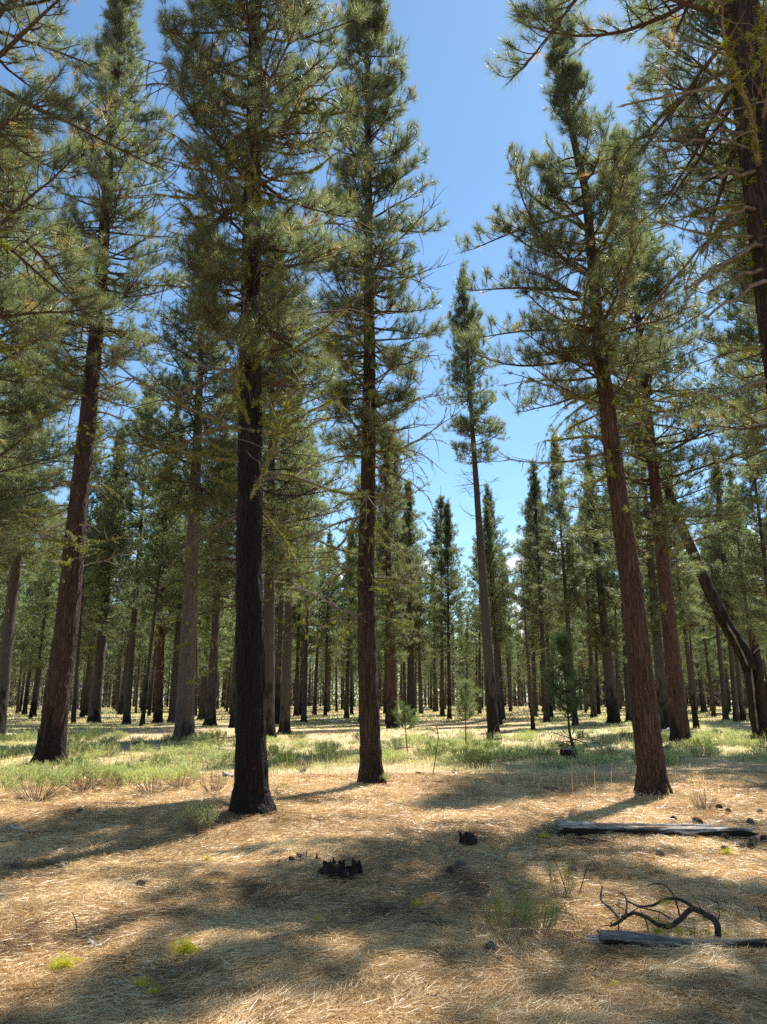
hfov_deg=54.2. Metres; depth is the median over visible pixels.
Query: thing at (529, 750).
rabbitbrush
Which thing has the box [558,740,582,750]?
rabbitbrush
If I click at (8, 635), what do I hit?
pine tree
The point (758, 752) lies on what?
rabbitbrush
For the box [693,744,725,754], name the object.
rabbitbrush
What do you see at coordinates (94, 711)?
pine tree
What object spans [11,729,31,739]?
bitterbrush
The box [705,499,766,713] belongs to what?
pine tree
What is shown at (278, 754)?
rabbitbrush
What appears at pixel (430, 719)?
grass stalk
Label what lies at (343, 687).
pine tree
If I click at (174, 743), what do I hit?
rabbitbrush
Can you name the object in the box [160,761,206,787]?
rabbitbrush
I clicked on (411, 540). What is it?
pine tree
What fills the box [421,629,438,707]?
pine tree
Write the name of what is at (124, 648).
pine tree
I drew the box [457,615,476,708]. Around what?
pine tree
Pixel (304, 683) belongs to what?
pine tree
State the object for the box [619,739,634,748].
rabbitbrush
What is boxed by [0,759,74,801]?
rabbitbrush
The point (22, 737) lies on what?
rabbitbrush
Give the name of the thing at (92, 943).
stick
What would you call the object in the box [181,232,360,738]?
pine tree
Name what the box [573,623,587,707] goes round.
pine tree
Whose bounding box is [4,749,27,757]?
bitterbrush
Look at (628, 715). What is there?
pine tree
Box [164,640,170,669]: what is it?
pine tree
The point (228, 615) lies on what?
pine tree
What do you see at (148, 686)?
pine tree
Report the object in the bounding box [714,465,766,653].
pine tree
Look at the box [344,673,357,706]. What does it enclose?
pine tree
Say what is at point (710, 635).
pine tree
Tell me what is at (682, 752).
rabbitbrush
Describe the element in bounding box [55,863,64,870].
pine cone
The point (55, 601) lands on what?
pine tree
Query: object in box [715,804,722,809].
pine cone
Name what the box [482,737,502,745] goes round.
bitterbrush
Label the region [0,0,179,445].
pine tree
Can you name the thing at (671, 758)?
rabbitbrush
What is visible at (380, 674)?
pine tree
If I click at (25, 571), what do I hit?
pine tree
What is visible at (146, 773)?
rabbitbrush
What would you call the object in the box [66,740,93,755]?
rabbitbrush
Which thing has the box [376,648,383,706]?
pine tree
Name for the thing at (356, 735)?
bitterbrush
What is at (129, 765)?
bitterbrush
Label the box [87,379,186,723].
pine tree
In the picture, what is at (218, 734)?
bitterbrush
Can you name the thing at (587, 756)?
rabbitbrush
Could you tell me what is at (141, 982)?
lichen clump
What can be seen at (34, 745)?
rabbitbrush
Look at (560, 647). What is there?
young pine
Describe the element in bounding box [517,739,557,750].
rabbitbrush
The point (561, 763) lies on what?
rabbitbrush
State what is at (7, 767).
rabbitbrush
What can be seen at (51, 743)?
pine tree
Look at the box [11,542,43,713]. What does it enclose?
pine tree
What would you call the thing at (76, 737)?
bitterbrush
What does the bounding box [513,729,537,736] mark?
rabbitbrush
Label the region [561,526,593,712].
pine tree
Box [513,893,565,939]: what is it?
pine seedling
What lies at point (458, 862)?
pine cone
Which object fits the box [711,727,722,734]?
bitterbrush
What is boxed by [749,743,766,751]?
bitterbrush
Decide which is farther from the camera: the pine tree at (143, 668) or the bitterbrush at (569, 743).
the pine tree at (143, 668)
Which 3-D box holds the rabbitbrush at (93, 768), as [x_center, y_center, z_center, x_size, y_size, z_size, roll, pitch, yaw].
[-5.424,4.695,13.493,1.000,0.636,1.224,13,-19,-42]
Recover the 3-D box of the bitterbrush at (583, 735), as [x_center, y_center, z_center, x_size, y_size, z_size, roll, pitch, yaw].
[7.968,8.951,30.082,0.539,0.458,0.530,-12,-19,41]
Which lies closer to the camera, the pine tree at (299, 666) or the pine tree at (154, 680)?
the pine tree at (154, 680)
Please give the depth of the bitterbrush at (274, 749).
20.71 m
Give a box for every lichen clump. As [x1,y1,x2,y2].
[43,950,76,971]
[71,956,83,962]
[132,975,155,989]
[146,982,161,995]
[166,936,206,956]
[203,855,212,860]
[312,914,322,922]
[411,897,422,907]
[539,831,549,838]
[719,847,733,854]
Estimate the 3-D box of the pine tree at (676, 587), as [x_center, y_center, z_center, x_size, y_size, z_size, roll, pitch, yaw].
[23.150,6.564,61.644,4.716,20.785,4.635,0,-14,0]
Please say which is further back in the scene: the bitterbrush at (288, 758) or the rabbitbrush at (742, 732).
the rabbitbrush at (742, 732)
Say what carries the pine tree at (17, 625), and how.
on the ground at (158, 732)
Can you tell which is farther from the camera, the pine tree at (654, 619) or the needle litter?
the pine tree at (654, 619)
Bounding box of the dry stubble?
[0,750,766,855]
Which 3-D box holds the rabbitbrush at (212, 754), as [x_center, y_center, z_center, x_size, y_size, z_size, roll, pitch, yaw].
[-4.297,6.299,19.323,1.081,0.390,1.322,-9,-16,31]
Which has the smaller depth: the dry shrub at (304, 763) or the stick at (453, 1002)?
the stick at (453, 1002)
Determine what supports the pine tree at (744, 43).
on the ground at (158, 732)
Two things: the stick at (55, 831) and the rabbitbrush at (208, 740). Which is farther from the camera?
the rabbitbrush at (208, 740)
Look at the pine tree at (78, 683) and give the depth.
120.79 m
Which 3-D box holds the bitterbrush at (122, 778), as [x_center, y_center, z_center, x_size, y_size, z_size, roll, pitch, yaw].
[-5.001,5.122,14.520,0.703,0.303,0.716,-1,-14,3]
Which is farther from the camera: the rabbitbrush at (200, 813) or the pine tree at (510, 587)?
the pine tree at (510, 587)
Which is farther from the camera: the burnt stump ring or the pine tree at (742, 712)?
the pine tree at (742, 712)
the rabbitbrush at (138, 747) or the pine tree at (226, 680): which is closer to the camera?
the rabbitbrush at (138, 747)
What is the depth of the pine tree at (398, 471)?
64.79 m
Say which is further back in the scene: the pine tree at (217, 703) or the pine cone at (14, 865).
the pine tree at (217, 703)
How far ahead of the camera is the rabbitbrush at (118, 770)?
13.88 m
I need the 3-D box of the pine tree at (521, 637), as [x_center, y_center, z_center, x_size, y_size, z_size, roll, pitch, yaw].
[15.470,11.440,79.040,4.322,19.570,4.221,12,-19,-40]
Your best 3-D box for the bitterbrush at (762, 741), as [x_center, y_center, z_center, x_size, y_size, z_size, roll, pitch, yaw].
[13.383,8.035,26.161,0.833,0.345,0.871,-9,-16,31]
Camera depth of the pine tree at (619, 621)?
99.31 m
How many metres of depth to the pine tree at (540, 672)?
85.01 m
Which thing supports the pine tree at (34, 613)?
on the ground at (158, 732)
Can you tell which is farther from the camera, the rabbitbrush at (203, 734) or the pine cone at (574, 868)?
the rabbitbrush at (203, 734)
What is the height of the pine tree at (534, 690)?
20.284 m
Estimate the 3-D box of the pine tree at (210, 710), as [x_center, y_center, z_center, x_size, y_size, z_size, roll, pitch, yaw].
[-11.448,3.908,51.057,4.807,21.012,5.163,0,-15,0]
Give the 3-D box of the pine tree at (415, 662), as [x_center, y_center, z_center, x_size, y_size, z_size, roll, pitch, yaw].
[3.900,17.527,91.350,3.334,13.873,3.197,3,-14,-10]
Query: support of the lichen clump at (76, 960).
on the needle litter
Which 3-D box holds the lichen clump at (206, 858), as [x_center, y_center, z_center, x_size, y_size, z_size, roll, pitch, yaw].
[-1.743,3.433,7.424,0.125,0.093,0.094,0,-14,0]
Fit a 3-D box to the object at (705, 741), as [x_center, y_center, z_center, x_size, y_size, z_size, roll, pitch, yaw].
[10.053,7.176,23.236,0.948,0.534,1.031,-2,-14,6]
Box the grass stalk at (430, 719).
[422,716,438,772]
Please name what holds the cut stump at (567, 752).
on the ground at (158, 732)
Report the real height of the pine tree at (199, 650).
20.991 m
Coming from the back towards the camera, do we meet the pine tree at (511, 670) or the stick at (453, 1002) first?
the pine tree at (511, 670)
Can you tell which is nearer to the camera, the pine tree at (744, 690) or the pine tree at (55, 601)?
the pine tree at (55, 601)
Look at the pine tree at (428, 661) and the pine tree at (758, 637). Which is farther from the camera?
the pine tree at (428, 661)
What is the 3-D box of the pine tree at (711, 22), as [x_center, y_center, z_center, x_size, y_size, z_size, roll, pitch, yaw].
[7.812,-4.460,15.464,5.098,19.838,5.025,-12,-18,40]
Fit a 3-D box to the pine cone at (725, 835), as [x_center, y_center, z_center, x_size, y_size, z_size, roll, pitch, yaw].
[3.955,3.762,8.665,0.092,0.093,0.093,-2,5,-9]
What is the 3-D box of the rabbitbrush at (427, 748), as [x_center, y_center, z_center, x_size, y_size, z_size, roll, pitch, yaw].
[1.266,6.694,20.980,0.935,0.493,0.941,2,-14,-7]
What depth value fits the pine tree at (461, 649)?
99.64 m
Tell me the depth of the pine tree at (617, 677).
58.00 m
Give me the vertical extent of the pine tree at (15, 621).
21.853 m
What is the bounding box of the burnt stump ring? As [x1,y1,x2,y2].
[317,857,362,883]
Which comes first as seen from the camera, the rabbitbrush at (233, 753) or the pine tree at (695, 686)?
the rabbitbrush at (233, 753)
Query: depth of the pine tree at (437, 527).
67.22 m
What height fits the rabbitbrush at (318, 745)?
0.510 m
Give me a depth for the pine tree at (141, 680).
125.89 m
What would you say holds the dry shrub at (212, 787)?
on the ground at (158, 732)
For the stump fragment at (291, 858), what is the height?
0.108 m
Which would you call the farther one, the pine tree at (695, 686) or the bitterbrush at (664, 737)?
the pine tree at (695, 686)
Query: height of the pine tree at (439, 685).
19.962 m
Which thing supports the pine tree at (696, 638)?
on the ground at (158, 732)
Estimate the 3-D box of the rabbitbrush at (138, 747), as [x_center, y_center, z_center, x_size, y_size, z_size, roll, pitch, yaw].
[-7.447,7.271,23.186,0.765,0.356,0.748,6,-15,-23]
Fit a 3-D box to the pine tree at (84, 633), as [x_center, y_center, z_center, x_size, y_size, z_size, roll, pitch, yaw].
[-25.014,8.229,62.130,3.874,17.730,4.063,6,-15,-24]
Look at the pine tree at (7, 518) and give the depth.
26.07 m
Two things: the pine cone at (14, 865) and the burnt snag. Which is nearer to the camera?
the pine cone at (14, 865)
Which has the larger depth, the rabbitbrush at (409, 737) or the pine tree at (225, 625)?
the pine tree at (225, 625)
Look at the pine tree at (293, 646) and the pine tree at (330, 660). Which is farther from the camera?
the pine tree at (330, 660)
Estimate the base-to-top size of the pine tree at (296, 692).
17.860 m
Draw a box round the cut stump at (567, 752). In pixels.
[559,749,577,758]
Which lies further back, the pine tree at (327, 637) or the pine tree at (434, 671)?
the pine tree at (434, 671)
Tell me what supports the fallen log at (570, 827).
on the ground at (158, 732)
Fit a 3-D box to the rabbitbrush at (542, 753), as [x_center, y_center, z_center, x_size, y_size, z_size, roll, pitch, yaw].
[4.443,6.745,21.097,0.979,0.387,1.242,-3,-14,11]
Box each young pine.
[391,700,425,751]
[451,677,481,744]
[539,627,606,753]
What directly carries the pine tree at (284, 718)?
on the ground at (158, 732)
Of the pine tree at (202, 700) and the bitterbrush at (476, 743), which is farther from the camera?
the pine tree at (202, 700)
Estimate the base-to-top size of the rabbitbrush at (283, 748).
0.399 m
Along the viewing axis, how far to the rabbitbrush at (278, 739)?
28.56 m
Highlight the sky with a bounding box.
[0,0,766,699]
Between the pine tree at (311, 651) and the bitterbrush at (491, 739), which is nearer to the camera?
the bitterbrush at (491, 739)
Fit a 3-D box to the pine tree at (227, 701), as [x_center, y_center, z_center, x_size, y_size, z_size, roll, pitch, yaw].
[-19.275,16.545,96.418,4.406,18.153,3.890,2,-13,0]
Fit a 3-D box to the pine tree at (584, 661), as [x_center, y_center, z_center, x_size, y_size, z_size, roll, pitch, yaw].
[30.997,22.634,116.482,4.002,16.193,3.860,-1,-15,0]
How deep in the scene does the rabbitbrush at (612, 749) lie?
21.94 m
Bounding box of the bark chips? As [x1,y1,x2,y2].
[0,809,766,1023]
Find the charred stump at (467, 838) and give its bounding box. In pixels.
[458,830,476,846]
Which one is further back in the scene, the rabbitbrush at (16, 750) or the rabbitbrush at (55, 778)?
the rabbitbrush at (16, 750)
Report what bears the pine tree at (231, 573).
on the ground at (158, 732)
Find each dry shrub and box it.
[196,770,227,791]
[294,758,311,771]
[688,787,717,809]
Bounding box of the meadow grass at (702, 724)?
[0,717,766,801]
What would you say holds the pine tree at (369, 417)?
on the ground at (158, 732)
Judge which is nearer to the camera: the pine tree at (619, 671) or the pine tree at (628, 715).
the pine tree at (628, 715)
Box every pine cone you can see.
[10,862,19,870]
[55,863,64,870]
[135,880,145,887]
[445,865,454,873]
[453,859,464,867]
[484,940,496,953]
[567,865,576,872]
[656,850,664,857]
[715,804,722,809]
[721,833,729,838]
[735,841,745,847]
[746,818,753,824]
[746,842,754,849]
[748,836,758,844]
[759,834,766,841]
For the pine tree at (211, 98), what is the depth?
11.32 m
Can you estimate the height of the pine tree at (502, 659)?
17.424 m
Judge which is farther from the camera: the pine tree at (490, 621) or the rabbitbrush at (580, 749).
the pine tree at (490, 621)
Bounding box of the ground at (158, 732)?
[0,700,766,1023]
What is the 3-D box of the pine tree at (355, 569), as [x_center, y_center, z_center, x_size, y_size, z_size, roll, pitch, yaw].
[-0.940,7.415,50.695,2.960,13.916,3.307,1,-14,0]
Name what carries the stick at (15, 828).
on the ground at (158, 732)
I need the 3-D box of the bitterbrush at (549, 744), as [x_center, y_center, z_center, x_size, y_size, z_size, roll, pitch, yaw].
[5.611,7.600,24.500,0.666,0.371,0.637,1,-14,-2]
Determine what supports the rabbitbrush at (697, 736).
on the ground at (158, 732)
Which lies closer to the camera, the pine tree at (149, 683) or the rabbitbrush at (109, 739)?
the rabbitbrush at (109, 739)
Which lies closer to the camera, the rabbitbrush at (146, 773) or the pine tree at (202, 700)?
the rabbitbrush at (146, 773)
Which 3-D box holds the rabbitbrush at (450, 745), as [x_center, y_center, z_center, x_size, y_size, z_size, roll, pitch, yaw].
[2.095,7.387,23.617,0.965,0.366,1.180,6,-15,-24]
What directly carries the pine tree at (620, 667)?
on the ground at (158, 732)
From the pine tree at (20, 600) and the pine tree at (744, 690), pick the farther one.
the pine tree at (744, 690)
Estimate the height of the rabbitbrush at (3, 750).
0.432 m
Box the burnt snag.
[664,488,766,739]
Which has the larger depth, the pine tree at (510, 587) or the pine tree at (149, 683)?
the pine tree at (149, 683)
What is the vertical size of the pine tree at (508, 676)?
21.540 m
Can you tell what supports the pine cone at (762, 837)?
on the ground at (158, 732)
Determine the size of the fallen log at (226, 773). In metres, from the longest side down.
0.379 x 0.162 x 0.154 m
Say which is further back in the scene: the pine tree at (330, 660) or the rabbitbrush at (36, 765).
the pine tree at (330, 660)
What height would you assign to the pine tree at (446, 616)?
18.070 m
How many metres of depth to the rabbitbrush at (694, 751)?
21.07 m
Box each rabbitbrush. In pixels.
[0,745,28,755]
[0,745,30,756]
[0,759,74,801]
[0,762,31,775]
[2,743,33,750]
[9,732,35,741]
[22,760,56,770]
[24,743,70,750]
[50,755,114,791]
[54,755,92,765]
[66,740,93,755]
[77,748,107,758]
[78,739,102,749]
[91,740,119,756]
[91,760,139,786]
[97,736,116,744]
[102,729,128,739]
[107,758,161,770]
[120,759,184,794]
[124,736,146,742]
[130,742,155,751]
[141,744,189,755]
[154,754,194,764]
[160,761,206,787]
[164,740,197,747]
[172,795,219,833]
[175,740,216,755]
[182,733,208,744]
[192,749,234,763]
[197,731,215,739]
[200,738,224,745]
[209,747,234,761]
[226,736,235,744]
[266,735,276,743]
[266,743,296,754]
[267,736,289,741]
[270,751,296,762]
[278,737,317,747]
[309,738,340,754]
[342,754,359,762]
[352,744,396,754]
[379,773,390,781]
[381,736,415,749]
[382,748,411,762]
[401,734,423,742]
[402,734,440,745]
[413,743,442,756]
[424,736,461,745]
[433,753,476,763]
[439,740,465,751]
[457,729,475,737]
[461,738,496,746]
[461,744,484,752]
[475,747,515,764]
[483,731,501,739]
[483,746,527,759]
[500,734,529,740]
[505,744,537,758]
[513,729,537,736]
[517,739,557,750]
[520,733,540,741]
[525,746,557,757]
[533,758,572,768]
[551,751,611,766]
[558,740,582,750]
[564,745,591,753]
[583,732,616,742]
[592,743,627,754]
[592,753,620,762]
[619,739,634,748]
[664,748,690,761]
[664,752,677,765]
[665,748,692,757]
[667,738,703,749]
[677,744,720,756]
[692,735,712,740]
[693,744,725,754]
[694,731,712,739]
[695,737,715,747]
[700,729,716,737]
[713,731,739,740]
[719,737,740,746]
[722,729,750,738]
[727,737,755,744]
[735,736,759,747]
[741,749,766,757]
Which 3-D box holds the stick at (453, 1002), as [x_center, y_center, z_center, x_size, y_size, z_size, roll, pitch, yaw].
[0.406,2.624,3.977,0.219,0.050,0.144,0,-14,0]
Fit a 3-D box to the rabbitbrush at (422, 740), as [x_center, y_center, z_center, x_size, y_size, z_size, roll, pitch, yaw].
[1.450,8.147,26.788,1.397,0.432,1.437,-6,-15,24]
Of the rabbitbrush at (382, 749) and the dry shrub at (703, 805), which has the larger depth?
the rabbitbrush at (382, 749)
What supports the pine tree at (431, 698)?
on the ground at (158, 732)
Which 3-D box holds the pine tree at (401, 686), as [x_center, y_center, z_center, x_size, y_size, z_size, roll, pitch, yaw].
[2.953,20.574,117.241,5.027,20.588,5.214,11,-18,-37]
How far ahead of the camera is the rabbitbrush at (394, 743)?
24.11 m
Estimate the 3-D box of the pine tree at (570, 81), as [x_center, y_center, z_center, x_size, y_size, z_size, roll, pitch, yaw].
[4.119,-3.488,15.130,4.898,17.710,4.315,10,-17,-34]
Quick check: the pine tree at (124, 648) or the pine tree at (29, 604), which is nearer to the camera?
the pine tree at (29, 604)
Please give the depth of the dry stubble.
12.28 m
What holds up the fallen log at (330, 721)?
on the ground at (158, 732)
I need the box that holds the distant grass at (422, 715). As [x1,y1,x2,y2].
[7,705,749,722]
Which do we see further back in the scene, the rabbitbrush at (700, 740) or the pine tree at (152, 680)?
the pine tree at (152, 680)
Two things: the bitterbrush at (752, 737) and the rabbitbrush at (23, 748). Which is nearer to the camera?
the rabbitbrush at (23, 748)
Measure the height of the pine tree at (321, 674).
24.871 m
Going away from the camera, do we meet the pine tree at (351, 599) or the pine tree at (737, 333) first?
the pine tree at (737, 333)
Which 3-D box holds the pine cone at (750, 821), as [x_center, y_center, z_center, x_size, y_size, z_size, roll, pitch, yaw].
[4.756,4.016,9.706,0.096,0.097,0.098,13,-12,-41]
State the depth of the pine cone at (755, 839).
8.45 m
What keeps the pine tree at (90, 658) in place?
on the ground at (158, 732)
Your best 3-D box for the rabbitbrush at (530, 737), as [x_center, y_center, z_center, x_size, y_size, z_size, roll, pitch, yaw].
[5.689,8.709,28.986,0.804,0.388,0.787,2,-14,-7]
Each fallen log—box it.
[222,771,233,776]
[327,720,345,722]
[554,820,759,838]
[585,883,766,949]
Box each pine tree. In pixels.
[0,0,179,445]
[0,80,120,555]
[0,258,80,737]
[0,320,66,641]
[0,460,46,644]
[0,563,26,659]
[0,570,24,666]
[1,589,28,680]
[3,0,187,764]
[8,626,21,706]
[9,646,22,706]
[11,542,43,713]
[13,536,51,714]
[17,498,63,718]
[19,573,45,711]
[22,497,61,716]
[25,651,45,690]
[31,552,61,702]
[31,621,50,709]
[34,403,131,723]
[45,547,62,640]
[70,510,98,718]
[72,657,87,685]
[73,0,398,816]
[75,505,122,716]
[77,660,86,709]
[78,635,95,709]
[80,480,123,715]
[81,418,142,722]
[83,466,134,675]
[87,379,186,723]
[87,586,114,708]
[100,209,276,741]
[104,639,123,691]
[108,410,210,725]
[108,587,131,708]
[109,580,131,710]
[114,560,145,714]
[115,631,140,666]
[123,553,176,715]
[131,466,182,712]
[131,565,150,712]
[134,618,153,709]
[136,637,147,707]
[138,484,183,722]
[139,638,153,709]
[144,617,170,712]
[147,642,153,708]
[150,460,215,722]
[164,621,175,712]
[164,635,173,701]
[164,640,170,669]
[165,635,173,687]
[173,347,316,727]
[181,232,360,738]
[183,430,236,725]
[194,509,214,714]
[196,518,228,719]
[196,544,235,678]
[197,563,204,674]
[197,599,221,668]
[197,647,203,707]
[216,642,224,708]
[217,582,235,680]
[219,610,234,711]
[219,647,233,708]
[220,595,235,713]
[221,594,235,671]
[262,377,329,733]
[263,415,317,723]
[266,0,473,784]
[274,599,293,692]
[275,592,284,671]
[281,604,300,689]
[283,554,322,714]
[283,556,318,716]
[292,611,317,692]
[293,418,334,721]
[293,651,312,679]
[308,524,345,716]
[308,544,339,714]
[312,592,325,706]
[319,584,341,712]
[321,625,345,711]
[321,654,339,710]
[324,543,347,711]
[327,533,357,717]
[333,538,357,714]
[333,580,346,709]
[336,463,377,721]
[339,656,344,708]
[344,435,442,682]
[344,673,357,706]
[348,554,385,693]
[350,412,430,728]
[375,543,408,723]
[376,543,407,712]
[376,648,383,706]
[376,651,383,700]
[377,657,383,706]
[380,477,439,721]
[392,513,422,706]
[396,610,407,709]
[405,616,428,711]
[406,662,423,684]
[407,565,435,713]
[420,494,471,716]
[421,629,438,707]
[422,602,444,711]
[422,620,432,708]
[425,497,477,718]
[425,573,445,710]
[434,258,509,739]
[436,599,452,683]
[437,657,446,705]
[443,624,454,708]
[450,0,716,796]
[454,601,465,708]
[455,524,516,713]
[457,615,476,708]
[468,480,523,719]
[468,609,483,710]
[468,636,477,690]
[470,546,513,689]
[472,496,515,724]
[474,636,484,707]
[479,0,766,398]
[493,553,521,711]
[493,607,512,681]
[501,616,512,691]
[501,618,520,709]
[502,644,518,683]
[503,625,519,694]
[505,493,557,716]
[507,457,570,721]
[513,559,548,730]
[513,564,544,684]
[516,649,531,707]
[517,500,573,717]
[522,550,555,712]
[522,615,539,710]
[529,425,594,725]
[547,120,766,743]
[550,611,560,709]
[553,572,582,708]
[557,578,587,679]
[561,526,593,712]
[565,495,613,717]
[572,439,626,722]
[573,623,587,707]
[575,621,594,708]
[576,527,621,714]
[584,647,600,687]
[585,487,646,718]
[588,457,645,721]
[592,608,621,673]
[594,620,619,695]
[599,337,702,728]
[608,0,766,485]
[610,615,623,709]
[613,607,622,708]
[616,590,622,647]
[641,498,695,639]
[642,544,664,683]
[655,467,710,728]
[668,153,766,608]
[676,550,711,712]
[678,620,702,695]
[680,575,717,711]
[680,650,687,708]
[686,576,700,709]
[689,510,734,719]
[689,581,728,716]
[690,443,756,721]
[698,558,733,712]
[699,548,722,709]
[701,501,755,720]
[703,634,719,708]
[703,646,710,706]
[704,575,731,711]
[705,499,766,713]
[710,399,766,644]
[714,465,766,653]
[735,480,766,658]
[738,525,766,646]
[739,661,747,708]
[740,629,762,680]
[749,527,766,651]
[756,629,766,684]
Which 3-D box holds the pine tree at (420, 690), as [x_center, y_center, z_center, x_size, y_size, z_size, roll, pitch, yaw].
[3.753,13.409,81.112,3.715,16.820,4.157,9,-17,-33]
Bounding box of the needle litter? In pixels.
[0,770,766,1023]
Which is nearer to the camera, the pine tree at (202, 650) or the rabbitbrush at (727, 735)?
the rabbitbrush at (727, 735)
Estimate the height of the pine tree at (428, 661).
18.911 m
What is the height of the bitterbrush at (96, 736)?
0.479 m
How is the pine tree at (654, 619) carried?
on the ground at (158, 732)
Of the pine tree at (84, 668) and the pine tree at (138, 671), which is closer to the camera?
the pine tree at (138, 671)
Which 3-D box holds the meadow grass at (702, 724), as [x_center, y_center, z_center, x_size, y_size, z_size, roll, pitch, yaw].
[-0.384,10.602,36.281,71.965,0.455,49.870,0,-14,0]
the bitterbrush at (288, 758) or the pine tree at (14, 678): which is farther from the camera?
the pine tree at (14, 678)
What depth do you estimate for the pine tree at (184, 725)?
30.67 m
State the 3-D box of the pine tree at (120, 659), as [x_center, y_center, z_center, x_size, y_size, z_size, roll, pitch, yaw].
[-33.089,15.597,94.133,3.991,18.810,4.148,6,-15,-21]
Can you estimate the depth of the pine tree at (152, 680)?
72.46 m
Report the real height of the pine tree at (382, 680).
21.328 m
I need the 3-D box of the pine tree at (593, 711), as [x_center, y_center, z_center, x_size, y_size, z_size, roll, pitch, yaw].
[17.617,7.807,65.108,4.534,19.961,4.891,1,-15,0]
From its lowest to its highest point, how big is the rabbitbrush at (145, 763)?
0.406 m
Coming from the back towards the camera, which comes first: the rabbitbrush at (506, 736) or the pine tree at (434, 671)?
the pine tree at (434, 671)
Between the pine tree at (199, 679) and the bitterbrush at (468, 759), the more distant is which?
the pine tree at (199, 679)
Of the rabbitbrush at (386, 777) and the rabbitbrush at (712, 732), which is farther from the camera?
the rabbitbrush at (712, 732)
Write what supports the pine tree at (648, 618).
on the ground at (158, 732)
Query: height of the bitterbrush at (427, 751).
0.504 m
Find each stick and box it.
[7,824,28,831]
[28,825,82,832]
[87,936,111,947]
[127,986,184,999]
[439,996,473,1011]
[577,837,608,841]
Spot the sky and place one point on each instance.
(468, 125)
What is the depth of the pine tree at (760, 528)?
47.84 m
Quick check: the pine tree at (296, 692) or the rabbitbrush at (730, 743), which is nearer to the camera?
the rabbitbrush at (730, 743)
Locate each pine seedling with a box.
[475,878,535,948]
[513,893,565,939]
[544,860,577,899]
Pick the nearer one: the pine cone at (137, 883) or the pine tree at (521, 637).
the pine cone at (137, 883)
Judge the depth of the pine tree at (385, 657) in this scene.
52.58 m
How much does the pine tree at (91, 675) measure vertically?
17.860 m
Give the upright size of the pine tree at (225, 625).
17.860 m
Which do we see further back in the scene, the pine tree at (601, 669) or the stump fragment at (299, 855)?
the pine tree at (601, 669)
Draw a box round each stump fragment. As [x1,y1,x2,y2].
[285,856,300,862]
[297,849,306,859]
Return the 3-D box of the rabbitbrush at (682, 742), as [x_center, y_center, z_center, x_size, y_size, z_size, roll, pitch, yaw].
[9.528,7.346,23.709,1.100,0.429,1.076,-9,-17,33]
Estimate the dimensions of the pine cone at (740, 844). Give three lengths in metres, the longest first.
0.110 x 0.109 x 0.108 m
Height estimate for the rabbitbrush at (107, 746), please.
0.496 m
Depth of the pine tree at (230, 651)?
77.69 m
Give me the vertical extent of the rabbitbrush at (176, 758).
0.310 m
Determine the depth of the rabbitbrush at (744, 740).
26.48 m
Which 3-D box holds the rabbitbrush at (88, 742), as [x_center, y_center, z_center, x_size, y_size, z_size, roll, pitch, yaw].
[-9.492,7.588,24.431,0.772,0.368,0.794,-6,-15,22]
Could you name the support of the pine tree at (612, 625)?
on the ground at (158, 732)
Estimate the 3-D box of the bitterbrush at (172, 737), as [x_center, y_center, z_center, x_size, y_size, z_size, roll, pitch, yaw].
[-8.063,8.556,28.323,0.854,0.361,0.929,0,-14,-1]
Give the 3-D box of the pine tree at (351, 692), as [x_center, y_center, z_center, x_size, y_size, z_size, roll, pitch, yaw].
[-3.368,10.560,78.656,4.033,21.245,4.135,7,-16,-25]
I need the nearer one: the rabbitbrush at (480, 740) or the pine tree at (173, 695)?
the rabbitbrush at (480, 740)
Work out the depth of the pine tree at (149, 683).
108.61 m
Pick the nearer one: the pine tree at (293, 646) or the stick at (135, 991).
the stick at (135, 991)
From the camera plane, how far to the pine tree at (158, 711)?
54.39 m
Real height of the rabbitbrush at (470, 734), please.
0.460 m
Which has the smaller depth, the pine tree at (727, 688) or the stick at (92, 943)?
the stick at (92, 943)
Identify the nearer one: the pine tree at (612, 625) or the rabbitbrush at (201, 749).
the rabbitbrush at (201, 749)
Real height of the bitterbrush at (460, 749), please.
0.461 m
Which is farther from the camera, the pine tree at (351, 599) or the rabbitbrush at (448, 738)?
the pine tree at (351, 599)
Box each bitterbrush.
[0,734,12,742]
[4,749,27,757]
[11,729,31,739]
[40,754,100,783]
[63,754,86,765]
[67,731,94,741]
[86,729,103,738]
[101,759,136,775]
[107,771,141,781]
[130,753,172,768]
[159,734,181,742]
[209,729,227,741]
[266,742,279,757]
[271,749,300,767]
[287,733,307,739]
[308,745,351,762]
[322,740,340,751]
[351,731,359,740]
[413,742,453,759]
[450,744,477,758]
[457,747,495,767]
[465,740,491,748]
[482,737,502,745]
[484,740,497,748]
[546,740,562,749]
[562,741,588,749]
[574,731,588,739]
[616,731,632,736]
[631,753,636,764]
[661,734,669,742]
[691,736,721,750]
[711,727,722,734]
[744,733,760,739]
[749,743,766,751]
[756,738,766,744]
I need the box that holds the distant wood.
[8,611,766,710]
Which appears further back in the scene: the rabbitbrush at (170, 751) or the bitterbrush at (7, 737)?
the bitterbrush at (7, 737)
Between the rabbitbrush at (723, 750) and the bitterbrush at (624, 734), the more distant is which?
the bitterbrush at (624, 734)
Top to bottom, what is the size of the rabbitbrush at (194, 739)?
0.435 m
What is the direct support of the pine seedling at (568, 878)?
on the ground at (158, 732)
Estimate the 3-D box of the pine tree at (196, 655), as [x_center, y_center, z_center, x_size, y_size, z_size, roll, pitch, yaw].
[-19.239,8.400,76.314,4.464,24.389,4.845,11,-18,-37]
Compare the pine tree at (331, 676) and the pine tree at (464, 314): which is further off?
the pine tree at (331, 676)

